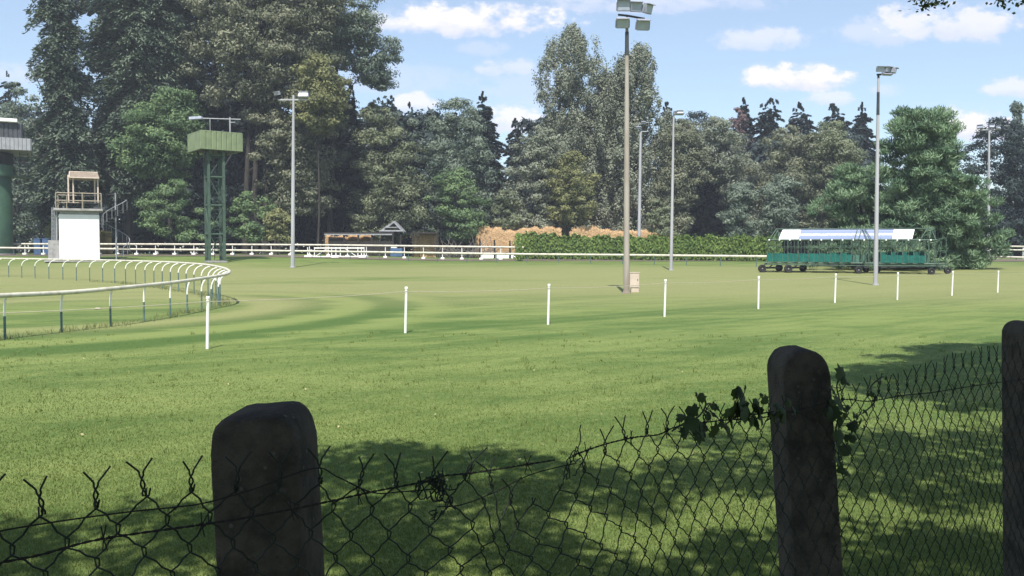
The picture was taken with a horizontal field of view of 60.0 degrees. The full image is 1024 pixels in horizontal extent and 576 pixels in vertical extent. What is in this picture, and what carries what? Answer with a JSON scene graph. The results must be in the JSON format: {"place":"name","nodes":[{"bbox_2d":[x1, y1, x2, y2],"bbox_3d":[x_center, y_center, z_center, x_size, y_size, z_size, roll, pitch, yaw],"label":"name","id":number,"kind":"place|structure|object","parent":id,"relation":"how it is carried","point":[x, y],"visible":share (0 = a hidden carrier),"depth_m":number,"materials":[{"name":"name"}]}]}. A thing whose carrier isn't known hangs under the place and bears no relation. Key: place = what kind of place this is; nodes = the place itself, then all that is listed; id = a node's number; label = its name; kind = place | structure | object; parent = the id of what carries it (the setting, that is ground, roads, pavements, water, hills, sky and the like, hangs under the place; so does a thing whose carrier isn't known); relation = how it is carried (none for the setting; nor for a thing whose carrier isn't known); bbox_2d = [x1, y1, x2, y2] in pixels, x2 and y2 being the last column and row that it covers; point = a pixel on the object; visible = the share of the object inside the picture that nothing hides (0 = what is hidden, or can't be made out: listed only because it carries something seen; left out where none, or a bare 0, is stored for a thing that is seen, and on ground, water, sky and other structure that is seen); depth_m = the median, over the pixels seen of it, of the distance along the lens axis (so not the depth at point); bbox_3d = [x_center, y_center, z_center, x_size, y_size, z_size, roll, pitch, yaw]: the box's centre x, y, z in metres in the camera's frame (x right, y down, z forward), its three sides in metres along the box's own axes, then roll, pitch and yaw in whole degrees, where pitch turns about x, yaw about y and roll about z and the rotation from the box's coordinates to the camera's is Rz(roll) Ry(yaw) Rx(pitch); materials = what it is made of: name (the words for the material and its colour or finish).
{"place":"outdoors","nodes":[
{"label":"outdoors","id":0,"kind":"place"},
{"bbox_2d":[0,280,238,340],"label":"long grass","id":1,"kind":"structure","parent":0,"point":[174,312],"depth_m":24.72,"materials":[{"name":"green plant"}]},
{"bbox_2d":[187,116,242,262],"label":"lattice tower","id":2,"kind":"structure","parent":0,"point":[219,145],"depth_m":77.45,"materials":[{"name":"green metal"}]},
{"bbox_2d":[0,253,1023,575],"bbox_3d":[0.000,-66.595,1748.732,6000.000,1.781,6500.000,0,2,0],"label":"lawn","id":3,"kind":"structure","parent":0,"point":[704,299],"depth_m":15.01,"materials":[{"name":"green plant"}]},
{"bbox_2d":[0,71,28,236],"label":"conifer tree","id":4,"kind":"object","parent":3,"relation":"on","point":[9,97],"visible":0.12,"depth_m":148.41,"materials":[{"name":"green plant"}]},
{"bbox_2d":[0,118,33,254],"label":"control tower","id":5,"kind":"structure","parent":3,"relation":"on","point":[14,141],"depth_m":96.80,"materials":[{"name":"metal"}]},
{"bbox_2d":[0,82,48,253],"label":"tree","id":6,"kind":"object","parent":3,"relation":"on","point":[5,107],"visible":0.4,"depth_m":126.18,"materials":[{"name":"green plant"}]},
{"bbox_2d":[33,238,41,254],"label":"covered box","id":7,"kind":"object","parent":3,"relation":"on","point":[37,251],"visible":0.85,"depth_m":101.41,"materials":[{"name":"blue plastic"}]},
{"bbox_2d":[13,0,105,236],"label":"conifer tree","id":8,"kind":"object","parent":3,"relation":"on","point":[63,89],"visible":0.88,"depth_m":108.88,"materials":[{"name":"green plant"}]},
{"bbox_2d":[44,171,103,261],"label":"judges tower","id":9,"kind":"structure","parent":3,"relation":"on","point":[79,233],"depth_m":78.85,"materials":[{"name":"concrete"}]},
{"bbox_2d":[44,220,111,253],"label":"hedge","id":10,"kind":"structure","parent":3,"relation":"on","point":[105,237],"depth_m":109.19,"materials":[{"name":"green plant"}]},
{"bbox_2d":[0,258,230,338],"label":"running rail","id":11,"kind":"object","parent":3,"relation":"on","point":[62,293],"visible":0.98,"depth_m":25.69,"materials":[{"name":"white paint"}]},
{"bbox_2d":[102,193,129,259],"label":"spiral stair","id":12,"kind":"object","parent":3,"relation":"on","point":[115,236],"visible":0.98,"depth_m":79.96,"materials":[{"name":"metal"}]},
{"bbox_2d":[72,0,233,253],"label":"conifer tree","id":13,"kind":"object","parent":3,"relation":"on","point":[138,75],"visible":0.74,"depth_m":113.67,"materials":[{"name":"green plant"}]},
{"bbox_2d":[46,0,259,252],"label":"tree","id":14,"kind":"object","parent":3,"relation":"on","point":[147,238],"visible":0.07,"depth_m":130.29,"materials":[{"name":"green plant"}]},
{"bbox_2d":[105,86,212,253],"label":"tree","id":15,"kind":"object","parent":3,"relation":"on","point":[165,111],"visible":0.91,"depth_m":104.36,"materials":[{"name":"green plant"}]},
{"bbox_2d":[133,178,218,252],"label":"tree","id":16,"kind":"object","parent":3,"relation":"on","point":[154,224],"visible":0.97,"depth_m":102.29,"materials":[{"name":"green plant"}]},
{"bbox_2d":[206,296,209,348],"bbox_3d":[-5.500,0.663,16.037,0.091,1.033,0.072,0,2,0],"label":"rope post","id":17,"kind":"object","parent":3,"relation":"on","point":[207,320],"visible":0.84,"depth_m":16.01,"materials":[{"name":"white paint"}]},
{"bbox_2d":[117,155,302,252],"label":"tree","id":18,"kind":"object","parent":3,"relation":"on","point":[232,190],"visible":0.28,"depth_m":122.30,"materials":[{"name":"green plant"}]},
{"bbox_2d":[226,190,277,254],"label":"tree","id":19,"kind":"object","parent":3,"relation":"on","point":[244,206],"visible":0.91,"depth_m":102.48,"materials":[{"name":"green plant"}]},
{"bbox_2d":[160,0,370,253],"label":"tree","id":20,"kind":"object","parent":3,"relation":"on","point":[263,84],"visible":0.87,"depth_m":111.77,"materials":[{"name":"green plant"}]},
{"bbox_2d":[211,401,324,575],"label":"fence post","id":21,"kind":"object","parent":3,"relation":"on","point":[278,430],"visible":1,"depth_m":1.15,"materials":[{"name":"concrete"}]},
{"bbox_2d":[14,243,523,259],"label":"running rail","id":22,"kind":"object","parent":3,"relation":"on","point":[309,245],"visible":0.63,"depth_m":98.72,"materials":[{"name":"white paint"}]},
{"bbox_2d":[194,0,352,249],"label":"tree","id":23,"kind":"object","parent":3,"relation":"on","point":[241,125],"visible":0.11,"depth_m":130.99,"materials":[{"name":"green plant"}]},
{"bbox_2d":[263,208,290,254],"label":"tree","id":24,"kind":"object","parent":3,"relation":"on","point":[282,220],"visible":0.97,"depth_m":102.06,"materials":[{"name":"green plant"}]},
{"bbox_2d":[273,91,308,267],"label":"floodlight mast","id":25,"kind":"object","parent":3,"relation":"on","point":[303,94],"visible":0.98,"depth_m":70.50,"materials":[{"name":"metal"}]},
{"bbox_2d":[284,50,353,254],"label":"tree","id":26,"kind":"object","parent":3,"relation":"on","point":[323,90],"visible":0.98,"depth_m":107.80,"materials":[{"name":"green plant"}]},
{"bbox_2d":[287,79,359,253],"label":"tree","id":27,"kind":"object","parent":3,"relation":"on","point":[310,225],"visible":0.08,"depth_m":122.92,"materials":[{"name":"green plant"}]},
{"bbox_2d":[322,235,374,253],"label":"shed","id":28,"kind":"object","parent":3,"relation":"on","point":[361,238],"visible":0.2,"depth_m":115.00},
{"bbox_2d":[326,85,372,236],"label":"conifer tree","id":29,"kind":"object","parent":3,"relation":"on","point":[351,176],"visible":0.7,"depth_m":119.39,"materials":[{"name":"green plant"}]},
{"bbox_2d":[297,0,403,253],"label":"tree","id":30,"kind":"object","parent":3,"relation":"on","point":[348,36],"visible":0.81,"depth_m":116.19,"materials":[{"name":"green plant"}]},
{"bbox_2d":[323,232,396,255],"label":"open shed","id":31,"kind":"structure","parent":3,"relation":"on","point":[336,240],"depth_m":111.66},
{"bbox_2d":[340,101,433,241],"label":"tree","id":32,"kind":"object","parent":3,"relation":"on","point":[406,186],"visible":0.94,"depth_m":117.78,"materials":[{"name":"green plant"}]},
{"bbox_2d":[372,95,408,239],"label":"conifer tree","id":33,"kind":"object","parent":3,"relation":"on","point":[393,108],"visible":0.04,"depth_m":140.55,"materials":[{"name":"green plant"}]},
{"bbox_2d":[379,221,405,247],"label":"gable roof hut","id":34,"kind":"object","parent":3,"relation":"on","point":[390,225],"visible":0.76,"depth_m":113.80,"materials":[{"name":"white wood"}]},
{"bbox_2d":[390,247,402,256],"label":"blue crate","id":35,"kind":"object","parent":3,"relation":"on","point":[396,254],"visible":0.65,"depth_m":110.73,"materials":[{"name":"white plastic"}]},
{"bbox_2d":[404,287,407,332],"bbox_3d":[-2.300,0.516,19.234,0.094,1.088,0.072,0,2,0],"label":"rope post","id":36,"kind":"object","parent":3,"relation":"on","point":[405,316],"visible":0.84,"depth_m":19.21,"materials":[{"name":"white paint"}]},
{"bbox_2d":[4,273,1023,312],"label":"rope","id":37,"kind":"object","parent":36,"relation":"attached to","point":[420,291],"visible":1,"depth_m":19.11,"materials":[{"name":"white"}]},
{"bbox_2d":[0,247,832,267],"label":"running rail","id":38,"kind":"object","parent":3,"relation":"on","point":[590,255],"visible":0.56,"depth_m":84.39,"materials":[{"name":"white plastic"}]},
{"bbox_2d":[411,232,439,257],"bbox_3d":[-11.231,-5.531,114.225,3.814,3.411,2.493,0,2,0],"label":"shed","id":39,"kind":"structure","parent":3,"relation":"on","point":[426,239],"depth_m":113.36,"materials":[{"name":"brown wood"}]},
{"bbox_2d":[359,106,511,244],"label":"tree","id":40,"kind":"object","parent":3,"relation":"on","point":[420,117],"visible":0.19,"depth_m":133.37,"materials":[{"name":"green plant"}]},
{"bbox_2d":[406,96,501,255],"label":"tree","id":41,"kind":"object","parent":3,"relation":"on","point":[443,141],"visible":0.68,"depth_m":120.77,"materials":[{"name":"green plant"}]},
{"bbox_2d":[424,167,492,257],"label":"tree","id":42,"kind":"object","parent":3,"relation":"on","point":[457,235],"visible":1,"depth_m":114.63,"materials":[{"name":"green plant"}]},
{"bbox_2d":[425,236,511,257],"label":"brushwood pile","id":43,"kind":"object","parent":3,"relation":"on","point":[463,255],"visible":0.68,"depth_m":112.72,"materials":[{"name":"grey plant"}]},
{"bbox_2d":[459,91,513,241],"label":"conifer tree","id":44,"kind":"object","parent":3,"relation":"on","point":[495,147],"visible":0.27,"depth_m":130.19,"materials":[{"name":"green plant"}]},
{"bbox_2d":[0,96,1022,255],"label":"woodland","id":45,"kind":"object","parent":3,"relation":"on","point":[384,105],"depth_m":143.34,"materials":[{"name":"green plant"}]},
{"bbox_2d":[490,189,533,230],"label":"tree","id":46,"kind":"object","parent":3,"relation":"on","point":[511,220],"visible":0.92,"depth_m":117.54,"materials":[{"name":"green plant"}]},
{"bbox_2d":[502,117,524,185],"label":"conifer tree","id":47,"kind":"object","parent":3,"relation":"on","point":[512,134],"visible":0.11,"depth_m":148.46,"materials":[{"name":"green plant"}]},
{"bbox_2d":[473,226,561,257],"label":"straw stack","id":48,"kind":"object","parent":3,"relation":"on","point":[500,236],"visible":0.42,"depth_m":115.75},
{"bbox_2d":[500,124,580,232],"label":"tree","id":49,"kind":"object","parent":3,"relation":"on","point":[537,152],"visible":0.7,"depth_m":120.44,"materials":[{"name":"green plant"}]},
{"bbox_2d":[547,284,550,324],"bbox_3d":[0.890,0.435,21.533,0.089,1.070,0.072,0,2,0],"label":"rope post","id":50,"kind":"object","parent":3,"relation":"on","point":[548,305],"visible":0.83,"depth_m":21.51,"materials":[{"name":"white paint"}]},
{"bbox_2d":[510,109,608,228],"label":"tree","id":51,"kind":"object","parent":3,"relation":"on","point":[527,124],"visible":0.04,"depth_m":136.77,"materials":[{"name":"green plant"}]},
{"bbox_2d":[541,150,601,236],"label":"tree","id":52,"kind":"object","parent":3,"relation":"on","point":[579,183],"visible":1,"depth_m":117.00,"materials":[{"name":"green plant"}]},
{"bbox_2d":[531,22,618,231],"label":"poplar tree","id":53,"kind":"object","parent":3,"relation":"on","point":[568,82],"visible":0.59,"depth_m":125.70,"materials":[{"name":"green plant"}]},
{"bbox_2d":[569,225,657,238],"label":"straw stack","id":54,"kind":"object","parent":3,"relation":"on","point":[591,231],"visible":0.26,"depth_m":116.80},
{"bbox_2d":[579,67,651,230],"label":"poplar tree","id":55,"kind":"object","parent":3,"relation":"on","point":[596,151],"visible":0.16,"depth_m":127.32,"materials":[{"name":"green plant"}]},
{"bbox_2d":[630,272,639,291],"bbox_3d":[5.440,-0.258,39.517,0.460,0.895,0.345,0,2,0],"label":"utility cabinet","id":56,"kind":"object","parent":3,"relation":"on","point":[634,278],"visible":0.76,"depth_m":39.36,"materials":[{"name":"metal"}]},
{"bbox_2d":[583,41,687,234],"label":"poplar tree","id":57,"kind":"object","parent":3,"relation":"on","point":[642,101],"visible":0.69,"depth_m":123.98,"materials":[{"name":"green plant"}]},
{"bbox_2d":[615,0,655,293],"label":"floodlight mast","id":58,"kind":"object","parent":3,"relation":"on","point":[642,24],"visible":0.99,"depth_m":37.94,"materials":[{"name":"metal"}]},
{"bbox_2d":[636,121,648,236],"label":"floodlight mast","id":59,"kind":"object","parent":3,"relation":"on","point":[639,183],"visible":0.82,"depth_m":103.44,"materials":[{"name":"metal"}]},
{"bbox_2d":[512,229,782,261],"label":"hedge","id":60,"kind":"object","parent":3,"relation":"on","point":[553,242],"visible":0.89,"depth_m":92.47,"materials":[{"name":"green plant"}]},
{"bbox_2d":[645,198,675,237],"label":"bush","id":61,"kind":"object","parent":3,"relation":"on","point":[663,211],"visible":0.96,"depth_m":110.82,"materials":[{"name":"green plant"}]},
{"bbox_2d":[653,101,676,168],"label":"conifer tree","id":62,"kind":"object","parent":3,"relation":"on","point":[666,105],"visible":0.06,"depth_m":150.63,"materials":[{"name":"green plant"}]},
{"bbox_2d":[663,279,666,316],"bbox_3d":[4.183,0.314,24.230,0.091,1.109,0.072,0,2,0],"label":"rope post","id":63,"kind":"object","parent":3,"relation":"on","point":[665,284],"visible":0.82,"depth_m":24.21,"materials":[{"name":"white paint"}]},
{"bbox_2d":[669,110,683,269],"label":"floodlight mast","id":64,"kind":"object","parent":3,"relation":"on","point":[679,112],"visible":0.99,"depth_m":65.61,"materials":[{"name":"metal"}]},
{"bbox_2d":[641,118,713,235],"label":"tree","id":65,"kind":"object","parent":3,"relation":"on","point":[684,196],"visible":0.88,"depth_m":121.07,"materials":[{"name":"green plant"}]},
{"bbox_2d":[682,110,713,131],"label":"tree","id":66,"kind":"object","parent":3,"relation":"on","point":[695,115],"visible":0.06,"depth_m":148.50,"materials":[{"name":"green plant"}]},
{"bbox_2d":[642,129,763,237],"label":"tree","id":67,"kind":"object","parent":3,"relation":"on","point":[703,213],"visible":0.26,"depth_m":132.92,"materials":[{"name":"green plant"}]},
{"bbox_2d":[685,116,767,237],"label":"tree","id":68,"kind":"object","parent":3,"relation":"on","point":[737,157],"visible":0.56,"depth_m":123.82,"materials":[{"name":"green plant"}]},
{"bbox_2d":[723,107,752,158],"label":"tree","id":69,"kind":"object","parent":3,"relation":"on","point":[741,118],"visible":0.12,"depth_m":138.58,"materials":[{"name":"green plant"}]},
{"bbox_2d":[715,181,762,238],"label":"tree","id":70,"kind":"object","parent":3,"relation":"on","point":[740,193],"visible":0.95,"depth_m":113.72,"materials":[{"name":"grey plant"}]},
{"bbox_2d":[732,97,757,181],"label":"conifer tree","id":71,"kind":"object","parent":3,"relation":"on","point":[749,125],"visible":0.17,"depth_m":148.35,"materials":[{"name":"green plant"}]},
{"bbox_2d":[749,97,784,209],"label":"conifer tree","id":72,"kind":"object","parent":3,"relation":"on","point":[767,123],"visible":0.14,"depth_m":146.06,"materials":[{"name":"green plant"}]},
{"bbox_2d":[757,173,803,237],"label":"tree","id":73,"kind":"object","parent":3,"relation":"on","point":[775,206],"visible":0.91,"depth_m":112.68,"materials":[{"name":"green plant"}]},
{"bbox_2d":[742,124,846,252],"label":"tree","id":74,"kind":"object","parent":3,"relation":"on","point":[781,157],"visible":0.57,"depth_m":121.51,"materials":[{"name":"green plant"}]},
{"bbox_2d":[784,101,819,135],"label":"conifer tree","id":75,"kind":"object","parent":3,"relation":"on","point":[804,123],"visible":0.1,"depth_m":147.01,"materials":[{"name":"green plant"}]},
{"bbox_2d":[767,345,842,575],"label":"fence post","id":76,"kind":"object","parent":3,"relation":"on","point":[791,369],"visible":0.98,"depth_m":1.96,"materials":[{"name":"concrete"}]},
{"bbox_2d":[0,341,1023,575],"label":"chain link fence","id":77,"kind":"object","parent":76,"relation":"attached to","point":[441,481],"visible":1,"depth_m":1.66,"materials":[{"name":"metal"}]},
{"bbox_2d":[0,467,432,531],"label":"straining wire","id":78,"kind":"object","parent":77,"relation":"attached to","point":[203,502],"visible":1,"depth_m":1.01,"materials":[{"name":"black metal"}]},
{"bbox_2d":[0,455,554,563],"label":"barbed wire","id":79,"kind":"object","parent":77,"relation":"attached to","point":[203,524],"visible":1,"depth_m":1.05,"materials":[{"name":"black metal"}]},
{"bbox_2d":[437,463,576,506],"bbox_3d":[-0.001,0.292,1.315,0.270,0.026,0.002,-2,3,-40],"label":"straining wire","id":80,"kind":"object","parent":77,"relation":"attached to","point":[509,484],"visible":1,"depth_m":1.32,"materials":[{"name":"black metal"}]},
{"bbox_2d":[671,392,730,444],"bbox_3d":[0.340,0.228,1.564,0.166,0.095,0.042,-2,3,-42],"label":"ivy vine","id":81,"kind":"object","parent":77,"relation":"attached to","point":[697,428],"visible":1,"depth_m":1.55,"materials":[{"name":"green plant"}]},
{"bbox_2d":[722,385,773,430],"bbox_3d":[0.449,0.225,1.664,0.192,0.102,0.043,-2,3,-38],"label":"ivy vine","id":82,"kind":"object","parent":77,"relation":"attached to","point":[740,409],"visible":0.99,"depth_m":1.64,"materials":[{"name":"green plant"}]},
{"bbox_2d":[765,398,799,424],"bbox_3d":[0.540,0.244,1.742,0.108,0.054,0.031,-2,3,-42],"label":"ivy vine","id":83,"kind":"object","parent":77,"relation":"attached to","point":[780,412],"visible":1,"depth_m":1.73,"materials":[{"name":"green plant"}]},
{"bbox_2d":[572,375,1023,458],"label":"barbed wire","id":84,"kind":"object","parent":77,"relation":"attached to","point":[740,419],"visible":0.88,"depth_m":1.83,"materials":[{"name":"black metal"}]},
{"bbox_2d":[823,363,864,477],"bbox_3d":[0.712,0.279,1.888,0.167,0.248,0.038,-2,3,-43],"label":"ivy vine","id":85,"kind":"object","parent":77,"relation":"attached to","point":[832,412],"visible":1,"depth_m":1.87,"materials":[{"name":"green plant"}]},
{"bbox_2d":[853,376,886,419],"bbox_3d":[0.793,0.243,1.959,0.161,0.086,0.027,-2,3,-42],"label":"ivy vine","id":86,"kind":"object","parent":77,"relation":"attached to","point":[871,395],"visible":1,"depth_m":1.96,"materials":[{"name":"green plant"}]},
{"bbox_2d":[743,129,874,252],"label":"tree","id":87,"kind":"object","parent":3,"relation":"on","point":[755,148],"visible":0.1,"depth_m":134.77,"materials":[{"name":"green plant"}]},
{"bbox_2d":[785,120,871,241],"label":"tree","id":88,"kind":"object","parent":3,"relation":"on","point":[834,142],"visible":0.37,"depth_m":119.19,"materials":[{"name":"green plant"}]},
{"bbox_2d":[823,102,853,132],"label":"conifer tree","id":89,"kind":"object","parent":3,"relation":"on","point":[834,108],"visible":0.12,"depth_m":149.24,"materials":[{"name":"green plant"}]},
{"bbox_2d":[804,160,903,252],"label":"pine tree","id":90,"kind":"object","parent":3,"relation":"on","point":[846,183],"visible":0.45,"depth_m":71.90,"materials":[{"name":"green plant"}]},
{"bbox_2d":[758,227,951,274],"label":"starting gate","id":91,"kind":"structure","parent":3,"relation":"on","point":[913,259],"depth_m":61.28,"materials":[{"name":"metal"}]},
{"bbox_2d":[848,101,881,179],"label":"conifer tree","id":92,"kind":"object","parent":3,"relation":"on","point":[860,127],"visible":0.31,"depth_m":145.33,"materials":[{"name":"green plant"}]},
{"bbox_2d":[806,238,955,270],"bbox_3d":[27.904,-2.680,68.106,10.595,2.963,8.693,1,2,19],"label":"trailer","id":93,"kind":"object","parent":3,"relation":"on","point":[884,249],"visible":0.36,"depth_m":65.72,"materials":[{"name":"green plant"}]},
{"bbox_2d":[872,66,898,284],"bbox_3d":[19.514,-5.784,46.266,1.211,11.501,0.628,0,2,0],"label":"floodlight mast","id":94,"kind":"object","parent":3,"relation":"on","point":[888,70],"visible":0.99,"depth_m":46.33,"materials":[{"name":"metal"}]},
{"bbox_2d":[860,104,1016,269],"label":"pine tree","id":95,"kind":"object","parent":3,"relation":"on","point":[930,176],"visible":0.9,"depth_m":67.11,"materials":[{"name":"green plant"}]},
{"bbox_2d":[899,0,1023,15],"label":"overhanging tree","id":96,"kind":"object","parent":3,"relation":"on","point":[926,5],"visible":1,"depth_m":6.18,"materials":[{"name":"green plant"}]},
{"bbox_2d":[977,124,1000,258],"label":"floodlight mast","id":97,"kind":"object","parent":3,"relation":"on","point":[980,126],"visible":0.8,"depth_m":83.48,"materials":[{"name":"metal"}]},
{"bbox_2d":[957,117,1023,245],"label":"tree","id":98,"kind":"object","parent":3,"relation":"on","point":[1002,174],"visible":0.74,"depth_m":113.08,"materials":[{"name":"green plant"}]},
{"bbox_2d":[1000,100,1023,255],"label":"poplar tree","id":99,"kind":"object","parent":3,"relation":"on","point":[1015,109],"visible":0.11,"depth_m":119.79,"materials":[{"name":"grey plant"}]},
{"bbox_2d":[1002,320,1023,575],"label":"fence post","id":100,"kind":"object","parent":3,"relation":"on","point":[1013,332],"visible":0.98,"depth_m":2.70,"materials":[{"name":"concrete"}]},
{"bbox_2d":[0,255,1023,260],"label":"sandy track","id":101,"kind":"structure","parent":0,"point":[431,259],"depth_m":90.85,"materials":[{"name":"beige sand"}]},
{"bbox_2d":[304,247,367,257],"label":"rail skid","id":102,"kind":"object","parent":101,"relation":"on","point":[339,256],"visible":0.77,"depth_m":90.85,"materials":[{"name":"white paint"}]},
{"bbox_2d":[0,0,1023,252],"label":"sky","id":103,"kind":"structure","parent":0,"point":[966,56],"materials":[{"name":"blue"}]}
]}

